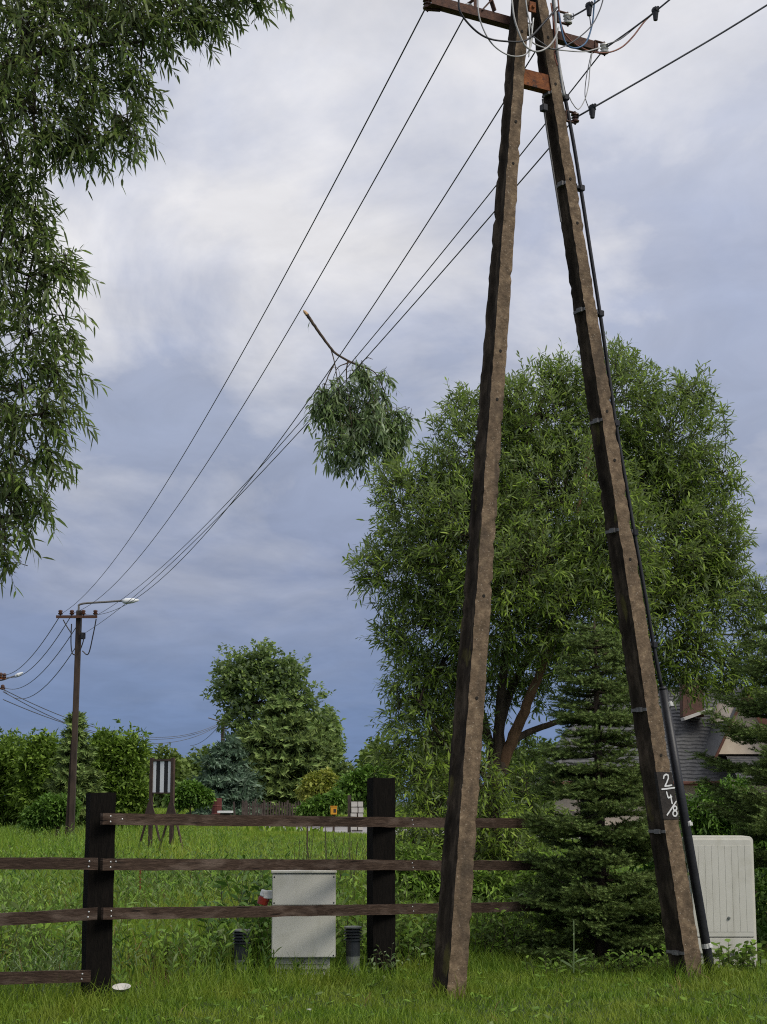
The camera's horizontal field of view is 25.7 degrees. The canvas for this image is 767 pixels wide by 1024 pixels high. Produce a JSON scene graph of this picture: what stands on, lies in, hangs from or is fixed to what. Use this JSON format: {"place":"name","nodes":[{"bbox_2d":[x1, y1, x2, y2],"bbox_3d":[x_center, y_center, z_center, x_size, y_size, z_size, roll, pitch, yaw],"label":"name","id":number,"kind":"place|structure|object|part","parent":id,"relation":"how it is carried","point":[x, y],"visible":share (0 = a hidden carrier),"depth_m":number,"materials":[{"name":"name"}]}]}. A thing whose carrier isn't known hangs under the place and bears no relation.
{"place":"outdoors","nodes":[
{"label":"outdoors","id":0,"kind":"place"},
{"bbox_2d":[0,933,205,992],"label":"reed grass","id":1,"kind":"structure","parent":0,"point":[66,964],"depth_m":13.92,"materials":[{"name":"green plant"}]},
{"bbox_2d":[112,947,185,978],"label":"dry grass","id":2,"kind":"structure","parent":0,"point":[143,965],"depth_m":14.80,"materials":[{"name":"green plant"}]},
{"bbox_2d":[0,822,642,870],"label":"meadow grass","id":3,"kind":"structure","parent":0,"point":[259,833],"depth_m":46.91,"materials":[{"name":"green plant"}]},
{"bbox_2d":[0,820,766,996],"bbox_3d":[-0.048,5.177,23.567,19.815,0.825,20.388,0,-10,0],"label":"meadow grass","id":4,"kind":"structure","parent":0,"point":[149,931],"depth_m":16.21,"materials":[{"name":"green plant"}]},
{"bbox_2d":[0,802,766,1023],"bbox_3d":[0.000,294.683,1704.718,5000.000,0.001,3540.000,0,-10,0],"label":"ground","id":5,"kind":"structure","parent":0,"point":[291,999],"depth_m":12.70,"materials":[{"name":"green plant"}]},
{"bbox_2d":[0,672,22,689],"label":"lamp pole","id":6,"kind":"object","parent":5,"relation":"on","point":[3,677],"visible":0.94,"depth_m":95.54,"materials":[{"name":"concrete"}]},
{"bbox_2d":[6,618,58,674],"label":"overhead wire","id":7,"kind":"object","parent":6,"relation":"attached to","point":[37,648],"visible":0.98,"depth_m":66.94,"materials":[{"name":"black metal"}]},
{"bbox_2d":[7,618,69,677],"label":"overhead wire","id":8,"kind":"object","parent":6,"relation":"attached to","point":[44,654],"visible":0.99,"depth_m":67.11,"materials":[{"name":"black metal"}]},
{"bbox_2d":[3,648,74,698],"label":"overhead wire","id":9,"kind":"object","parent":6,"relation":"attached to","point":[45,685],"visible":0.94,"depth_m":68.38,"materials":[{"name":"black metal"}]},
{"bbox_2d":[4,627,75,688],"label":"overhead wire","id":10,"kind":"object","parent":6,"relation":"attached to","point":[49,664],"visible":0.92,"depth_m":67.73,"materials":[{"name":"black metal"}]},
{"bbox_2d":[0,727,23,829],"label":"thuja bush","id":11,"kind":"object","parent":5,"relation":"on","point":[7,781],"visible":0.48,"depth_m":72.38,"materials":[{"name":"green plant"}]},
{"bbox_2d":[7,726,62,827],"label":"thuja bush","id":12,"kind":"object","parent":5,"relation":"on","point":[32,763],"visible":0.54,"depth_m":70.64,"materials":[{"name":"green plant"}]},
{"bbox_2d":[16,792,83,837],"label":"shrub","id":13,"kind":"object","parent":5,"relation":"on","point":[46,810],"visible":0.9,"depth_m":56.80,"materials":[{"name":"green plant"}]},
{"bbox_2d":[32,710,106,831],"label":"spruce tree","id":14,"kind":"object","parent":5,"relation":"on","point":[86,779],"visible":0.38,"depth_m":62.96,"materials":[{"name":"green plant"}]},
{"bbox_2d":[0,898,163,976],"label":"weed clump","id":15,"kind":"object","parent":5,"relation":"on","point":[71,927],"visible":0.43,"depth_m":14.50,"materials":[{"name":"green plant"}]},
{"bbox_2d":[56,598,138,834],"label":"lamp pole","id":16,"kind":"object","parent":5,"relation":"on","point":[71,793],"visible":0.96,"depth_m":55.70,"materials":[{"name":"concrete"}]},
{"bbox_2d":[85,52,535,614],"bbox_3d":[-4.330,0.248,35.552,0.014,1.708,43.363,3,-10,-15],"label":"overhead wire","id":17,"kind":"object","parent":16,"relation":"attached to","point":[361,322],"visible":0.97,"depth_m":20.60,"materials":[{"name":"black metal"}]},
{"bbox_2d":[112,983,130,991],"bbox_3d":[-1.957,3.553,12.542,0.141,0.053,0.137,0,-10,0],"label":"dish","id":18,"kind":"object","parent":5,"relation":"on","point":[122,986],"visible":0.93,"depth_m":12.57,"materials":[{"name":"white ceramic"}]},
{"bbox_2d":[87,718,155,831],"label":"thuja bush","id":19,"kind":"object","parent":5,"relation":"on","point":[122,761],"visible":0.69,"depth_m":68.64,"materials":[{"name":"green plant"}]},
{"bbox_2d":[0,0,294,597],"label":"willow tree","id":20,"kind":"object","parent":5,"relation":"on","point":[87,18],"visible":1,"depth_m":14.40,"materials":[{"name":"green plant"}]},
{"bbox_2d":[137,758,184,855],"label":"striped sign","id":21,"kind":"object","parent":5,"relation":"on","point":[162,776],"visible":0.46,"depth_m":41.48,"materials":[{"name":"white paint"}]},
{"bbox_2d":[61,858,272,905],"bbox_3d":[-2.504,4.694,20.697,2.776,0.830,1.833,0,-10,0],"label":"weed clump","id":22,"kind":"object","parent":5,"relation":"on","point":[175,883],"visible":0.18,"depth_m":20.59,"materials":[{"name":"green plant"}]},
{"bbox_2d":[162,778,216,813],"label":"shrub","id":23,"kind":"object","parent":5,"relation":"on","point":[196,794],"visible":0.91,"depth_m":93.28,"materials":[{"name":"green plant"}]},
{"bbox_2d":[112,923,271,975],"bbox_3d":[-1.748,3.889,14.929,1.710,0.459,0.762,1,-10,-6],"label":"weed clump","id":24,"kind":"object","parent":5,"relation":"on","point":[195,939],"visible":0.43,"depth_m":14.86,"materials":[{"name":"green plant"}]},
{"bbox_2d":[211,798,221,814],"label":"barrel","id":25,"kind":"object","parent":5,"relation":"on","point":[217,805],"visible":0.57,"depth_m":125.77,"materials":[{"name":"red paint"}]},
{"bbox_2d":[208,717,224,741],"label":"lamp pole","id":26,"kind":"object","parent":5,"relation":"on","point":[222,734],"visible":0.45,"depth_m":188.43,"materials":[{"name":"metal"}]},
{"bbox_2d":[3,699,215,739],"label":"overhead wire","id":27,"kind":"object","parent":26,"relation":"attached to","point":[87,729],"visible":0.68,"depth_m":108.52,"materials":[{"name":"black metal"}]},
{"bbox_2d":[3,691,216,743],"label":"overhead wire","id":28,"kind":"object","parent":26,"relation":"attached to","point":[91,732],"visible":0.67,"depth_m":109.15,"materials":[{"name":"black metal"}]},
{"bbox_2d":[5,690,220,737],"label":"overhead wire","id":29,"kind":"object","parent":26,"relation":"attached to","point":[100,728],"visible":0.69,"depth_m":110.48,"materials":[{"name":"black metal"}]},
{"bbox_2d":[176,733,269,814],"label":"spruce tree","id":30,"kind":"object","parent":5,"relation":"on","point":[236,782],"visible":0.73,"depth_m":137.09,"materials":[{"name":"green plant"}]},
{"bbox_2d":[217,811,232,814],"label":"concrete slab","id":31,"kind":"structure","parent":5,"relation":"on","point":[225,812],"depth_m":76.26,"materials":[{"name":"white paint"}]},
{"bbox_2d":[184,900,273,968],"bbox_3d":[-1.331,3.854,15.263,0.948,0.641,0.814,0,-10,0],"label":"weed clump","id":32,"kind":"object","parent":5,"relation":"on","point":[260,929],"visible":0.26,"depth_m":15.16,"materials":[{"name":"green plant"}]},
{"bbox_2d":[232,929,249,970],"bbox_3d":[-1.226,3.855,14.456,0.158,0.521,0.158,0,-10,0],"label":"bollard lamp","id":33,"kind":"object","parent":5,"relation":"on","point":[239,937],"visible":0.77,"depth_m":14.42,"materials":[{"name":"paint"}]},
{"bbox_2d":[224,724,267,810],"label":"spruce tree","id":34,"kind":"object","parent":5,"relation":"on","point":[240,734],"visible":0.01,"depth_m":150.10,"materials":[{"name":"green plant"}]},
{"bbox_2d":[245,800,246,814],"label":"stake","id":35,"kind":"object","parent":5,"relation":"on","point":[245,807],"visible":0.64,"depth_m":124.03,"materials":[{"name":"wood"}]},
{"bbox_2d":[193,854,348,960],"bbox_3d":[-1.064,3.742,15.833,1.499,1.056,1.055,0,-10,0],"label":"weed clump","id":36,"kind":"object","parent":5,"relation":"on","point":[246,898],"visible":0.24,"depth_m":15.74,"materials":[{"name":"green plant"}]},
{"bbox_2d":[242,800,300,815],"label":"picket fence","id":37,"kind":"object","parent":5,"relation":"on","point":[262,808],"visible":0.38,"depth_m":132.93,"materials":[{"name":"wood"}]},
{"bbox_2d":[199,637,346,735],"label":"poplar tree","id":38,"kind":"object","parent":5,"relation":"on","point":[259,675],"visible":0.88,"depth_m":163.56,"materials":[{"name":"green plant"}]},
{"bbox_2d":[0,723,557,808],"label":"wood","id":39,"kind":"object","parent":5,"relation":"on","point":[185,768],"visible":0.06,"depth_m":284.02,"materials":[{"name":"green plant"}]},
{"bbox_2d":[237,691,341,813],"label":"spruce tree","id":40,"kind":"object","parent":5,"relation":"on","point":[286,757],"visible":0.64,"depth_m":146.24,"materials":[{"name":"green plant"}]},
{"bbox_2d":[0,777,593,1001],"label":"rail fence","id":41,"kind":"object","parent":5,"relation":"on","point":[98,913],"visible":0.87,"depth_m":13.47,"materials":[{"name":"wood"}]},
{"bbox_2d":[257,870,336,978],"bbox_3d":[-0.752,3.613,14.513,0.683,1.018,0.310,1,-10,-4],"label":"meter cabinet","id":42,"kind":"object","parent":5,"relation":"on","point":[304,937],"visible":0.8,"depth_m":14.40,"materials":[{"name":"beige plastic"}]},
{"bbox_3d":[-0.683,3.593,14.385,0.547,0.432,0.022,1,-10,-4],"label":"door","id":43,"kind":"part","parent":42,"relation":"part of","materials":[{"name":"beige plastic"}]},
{"bbox_3d":[-0.683,3.248,14.444,0.547,0.260,0.022,1,-10,-4],"label":"door","id":44,"kind":"part","parent":42,"relation":"part of","materials":[{"name":"beige plastic"}]},
{"bbox_2d":[306,827,307,859],"bbox_3d":[-1.339,6.012,29.407,0.026,1.238,0.027,0,-10,0],"label":"stake","id":45,"kind":"object","parent":5,"relation":"on","point":[307,841],"visible":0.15,"depth_m":29.44,"materials":[{"name":"grey paint"}]},
{"bbox_2d":[293,766,339,802],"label":"shrub","id":46,"kind":"object","parent":5,"relation":"on","point":[321,782],"visible":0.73,"depth_m":108.21,"materials":[{"name":"green plant"}]},
{"bbox_2d":[212,870,428,924],"bbox_3d":[-0.555,4.228,18.058,2.291,0.853,1.558,-3,-10,18],"label":"weed clump","id":47,"kind":"object","parent":5,"relation":"on","point":[364,886],"visible":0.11,"depth_m":18.10,"materials":[{"name":"green plant"}]},
{"bbox_2d":[293,788,347,827],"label":"shrub","id":48,"kind":"object","parent":5,"relation":"on","point":[319,805],"visible":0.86,"depth_m":94.21,"materials":[{"name":"green plant"}]},
{"bbox_2d":[294,827,366,890],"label":"bare stalks","id":49,"kind":"object","parent":5,"relation":"on","point":[336,852],"visible":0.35,"depth_m":25.42,"materials":[{"name":"green plant"}]},
{"bbox_2d":[330,806,336,831],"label":"service box","id":50,"kind":"object","parent":5,"relation":"on","point":[333,810],"visible":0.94,"depth_m":78.65,"materials":[{"name":"yellow plastic"}]},
{"bbox_2d":[303,718,365,814],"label":"spruce tree","id":51,"kind":"object","parent":5,"relation":"on","point":[343,767],"visible":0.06,"depth_m":152.68,"materials":[{"name":"green plant"}]},
{"bbox_2d":[321,706,349,763],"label":"birch tree","id":52,"kind":"object","parent":5,"relation":"on","point":[339,734],"visible":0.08,"depth_m":198.11,"materials":[{"name":"green plant"}]},
{"bbox_2d":[330,892,366,966],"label":"weed clump","id":53,"kind":"object","parent":5,"relation":"on","point":[341,923],"visible":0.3,"depth_m":15.40,"materials":[{"name":"green plant"}]},
{"bbox_2d":[348,795,350,831],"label":"stake","id":54,"kind":"object","parent":5,"relation":"on","point":[349,805],"visible":0.64,"depth_m":80.68,"materials":[{"name":"wood"}]},
{"bbox_2d":[344,926,361,976],"bbox_3d":[-0.266,3.874,14.605,0.159,0.535,0.159,0,-10,0],"label":"bollard lamp","id":55,"kind":"object","parent":5,"relation":"on","point":[352,939],"visible":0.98,"depth_m":14.57,"materials":[{"name":"metal"}]},
{"bbox_2d":[154,807,552,832],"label":"field grass","id":56,"kind":"structure","parent":5,"relation":"on","point":[160,810],"depth_m":120.50,"materials":[{"name":"green plant"}]},
{"bbox_2d":[331,762,405,809],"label":"shrub","id":57,"kind":"object","parent":5,"relation":"on","point":[353,784],"visible":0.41,"depth_m":98.27,"materials":[{"name":"green plant"}]},
{"bbox_2d":[0,842,766,1023],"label":"dry stems","id":58,"kind":"object","parent":5,"relation":"on","point":[229,926],"visible":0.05,"depth_m":14.86,"materials":[{"name":"brown plant"}]},
{"bbox_2d":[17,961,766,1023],"bbox_3d":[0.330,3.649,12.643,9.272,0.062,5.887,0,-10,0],"label":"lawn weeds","id":59,"kind":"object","parent":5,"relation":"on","point":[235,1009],"visible":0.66,"depth_m":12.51,"materials":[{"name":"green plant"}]},
{"bbox_2d":[351,898,437,966],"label":"weed clump","id":60,"kind":"object","parent":5,"relation":"on","point":[429,933],"visible":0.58,"depth_m":15.36,"materials":[{"name":"green plant"}]},
{"bbox_2d":[366,944,425,976],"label":"weed clump","id":61,"kind":"object","parent":5,"relation":"on","point":[381,962],"visible":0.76,"depth_m":14.54,"materials":[{"name":"green plant"}]},
{"bbox_2d":[395,837,581,937],"bbox_3d":[1.119,4.311,18.509,2.460,1.440,1.413,0,-10,0],"label":"shrub","id":62,"kind":"object","parent":5,"relation":"on","point":[418,878],"visible":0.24,"depth_m":18.63,"materials":[{"name":"green plant"}]},
{"bbox_2d":[428,891,591,961],"bbox_3d":[1.168,3.944,15.926,1.626,0.688,1.012,-2,-10,11],"label":"weed clump","id":63,"kind":"object","parent":5,"relation":"on","point":[485,927],"visible":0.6,"depth_m":15.89,"materials":[{"name":"green plant"}]},
{"bbox_2d":[342,331,766,900],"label":"willow tree","id":64,"kind":"object","parent":5,"relation":"on","point":[558,571],"visible":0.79,"depth_m":20.48,"materials":[{"name":"green plant"}]},
{"bbox_2d":[423,0,714,998],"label":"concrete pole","id":65,"kind":"object","parent":5,"relation":"on","point":[663,816],"visible":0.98,"depth_m":14.42,"materials":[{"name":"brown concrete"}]},
{"bbox_2d":[63,10,424,612],"bbox_3d":[-5.200,-0.237,35.431,0.014,1.300,43.695,3,-10,-15],"label":"overhead wire","id":66,"kind":"object","parent":65,"relation":"attached to","point":[290,264],"visible":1,"depth_m":19.63,"materials":[{"name":"black metal"}]},
{"bbox_2d":[74,19,463,612],"bbox_3d":[-4.824,-0.176,35.541,0.014,1.523,43.464,3,-10,-15],"label":"overhead wire","id":67,"kind":"object","parent":65,"relation":"attached to","point":[319,276],"visible":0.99,"depth_m":20.00,"materials":[{"name":"black metal"}]},
{"bbox_2d":[85,126,568,632],"bbox_3d":[-4.144,0.401,35.559,0.014,0.803,43.388,3,-10,-15],"label":"overhead wire","id":68,"kind":"object","parent":65,"relation":"attached to","point":[360,363],"visible":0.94,"depth_m":21.27,"materials":[{"name":"black metal"}]},
{"bbox_2d":[99,54,600,613],"bbox_3d":[-3.787,-0.227,35.857,0.014,1.136,43.013,3,-10,-16],"label":"overhead wire","id":69,"kind":"object","parent":65,"relation":"attached to","point":[387,318],"visible":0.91,"depth_m":21.74,"materials":[{"name":"black metal"}]},
{"bbox_2d":[303,310,424,491],"bbox_3d":[-0.250,-1.579,24.046,1.772,2.706,1.049,-2,-10,13],"label":"fallen branch","id":70,"kind":"object","parent":69,"relation":"hanging from","point":[374,425],"visible":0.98,"depth_m":23.92,"materials":[{"name":"green plant"}]},
{"bbox_2d":[570,0,599,17],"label":"overhead wire","id":71,"kind":"object","parent":65,"relation":"attached to","point":[588,6],"visible":0.99,"depth_m":15.13,"materials":[{"name":"black plastic"}]},
{"bbox_2d":[606,0,669,46],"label":"overhead wire","id":72,"kind":"object","parent":65,"relation":"attached to","point":[655,11],"visible":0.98,"depth_m":15.19,"materials":[{"name":"black plastic"}]},
{"bbox_2d":[577,4,766,118],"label":"overhead wire","id":73,"kind":"object","parent":65,"relation":"attached to","point":[592,108],"visible":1,"depth_m":14.87,"materials":[{"name":"black plastic"}]},
{"bbox_2d":[559,920,587,972],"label":"seed stalk","id":74,"kind":"object","parent":5,"relation":"on","point":[567,963],"visible":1,"depth_m":14.29,"materials":[{"name":"green plant"}]},
{"bbox_2d":[521,950,659,975],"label":"weed clump","id":75,"kind":"object","parent":5,"relation":"on","point":[579,965],"visible":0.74,"depth_m":14.71,"materials":[{"name":"green plant"}]},
{"bbox_2d":[493,609,701,973],"bbox_3d":[2.184,2.687,16.134,2.151,3.534,2.200,6,-11,-31],"label":"spruce tree","id":76,"kind":"object","parent":5,"relation":"on","point":[561,894],"visible":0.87,"depth_m":15.77,"materials":[{"name":"green plant"}]},
{"bbox_2d":[604,944,668,972],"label":"weed clump","id":77,"kind":"object","parent":5,"relation":"on","point":[634,958],"visible":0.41,"depth_m":14.74,"materials":[{"name":"green plant"}]},
{"bbox_2d":[530,680,766,825],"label":"house","id":78,"kind":"structure","parent":5,"relation":"on","point":[693,733],"depth_m":72.34,"materials":[{"name":"tile"}]},
{"bbox_2d":[610,816,766,945],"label":"shrub","id":79,"kind":"object","parent":5,"relation":"on","point":[761,906],"visible":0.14,"depth_m":18.25,"materials":[{"name":"green plant"}]},
{"bbox_2d":[682,835,756,967],"bbox_3d":[3.126,3.660,15.637,0.610,1.267,0.378,0,-10,0],"label":"street cabinet","id":80,"kind":"object","parent":5,"relation":"on","point":[725,864],"visible":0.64,"depth_m":15.49,"materials":[{"name":"beige plastic"}]},
{"bbox_3d":[3.126,3.469,15.497,0.566,0.878,0.038,0,-10,0],"label":"door","id":81,"kind":"part","parent":80,"relation":"part of","materials":[{"name":"beige plastic"}]},
{"bbox_2d":[679,773,766,880],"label":"shrub","id":82,"kind":"object","parent":5,"relation":"on","point":[703,822],"visible":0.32,"depth_m":23.47,"materials":[{"name":"green plant"}]},
{"bbox_2d":[684,597,766,868],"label":"spruce tree","id":83,"kind":"object","parent":5,"relation":"on","point":[752,815],"visible":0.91,"depth_m":16.97,"materials":[{"name":"green plant"}]},
{"bbox_2d":[711,939,766,971],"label":"weed clump","id":84,"kind":"object","parent":5,"relation":"on","point":[742,957],"visible":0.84,"depth_m":14.94,"materials":[{"name":"green plant"}]},
{"bbox_2d":[0,0,766,801],"label":"sky","id":85,"kind":"structure","parent":0,"point":[198,245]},
{"bbox_2d":[265,826,579,839],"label":"road","id":86,"kind":"structure","parent":0,"point":[338,829],"depth_m":88.62,"materials":[{"name":"grey asphalt"}]},
{"bbox_2d":[351,802,362,831],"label":"gate pillar","id":87,"kind":"structure","parent":86,"relation":"on","point":[357,809],"depth_m":80.59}
]}

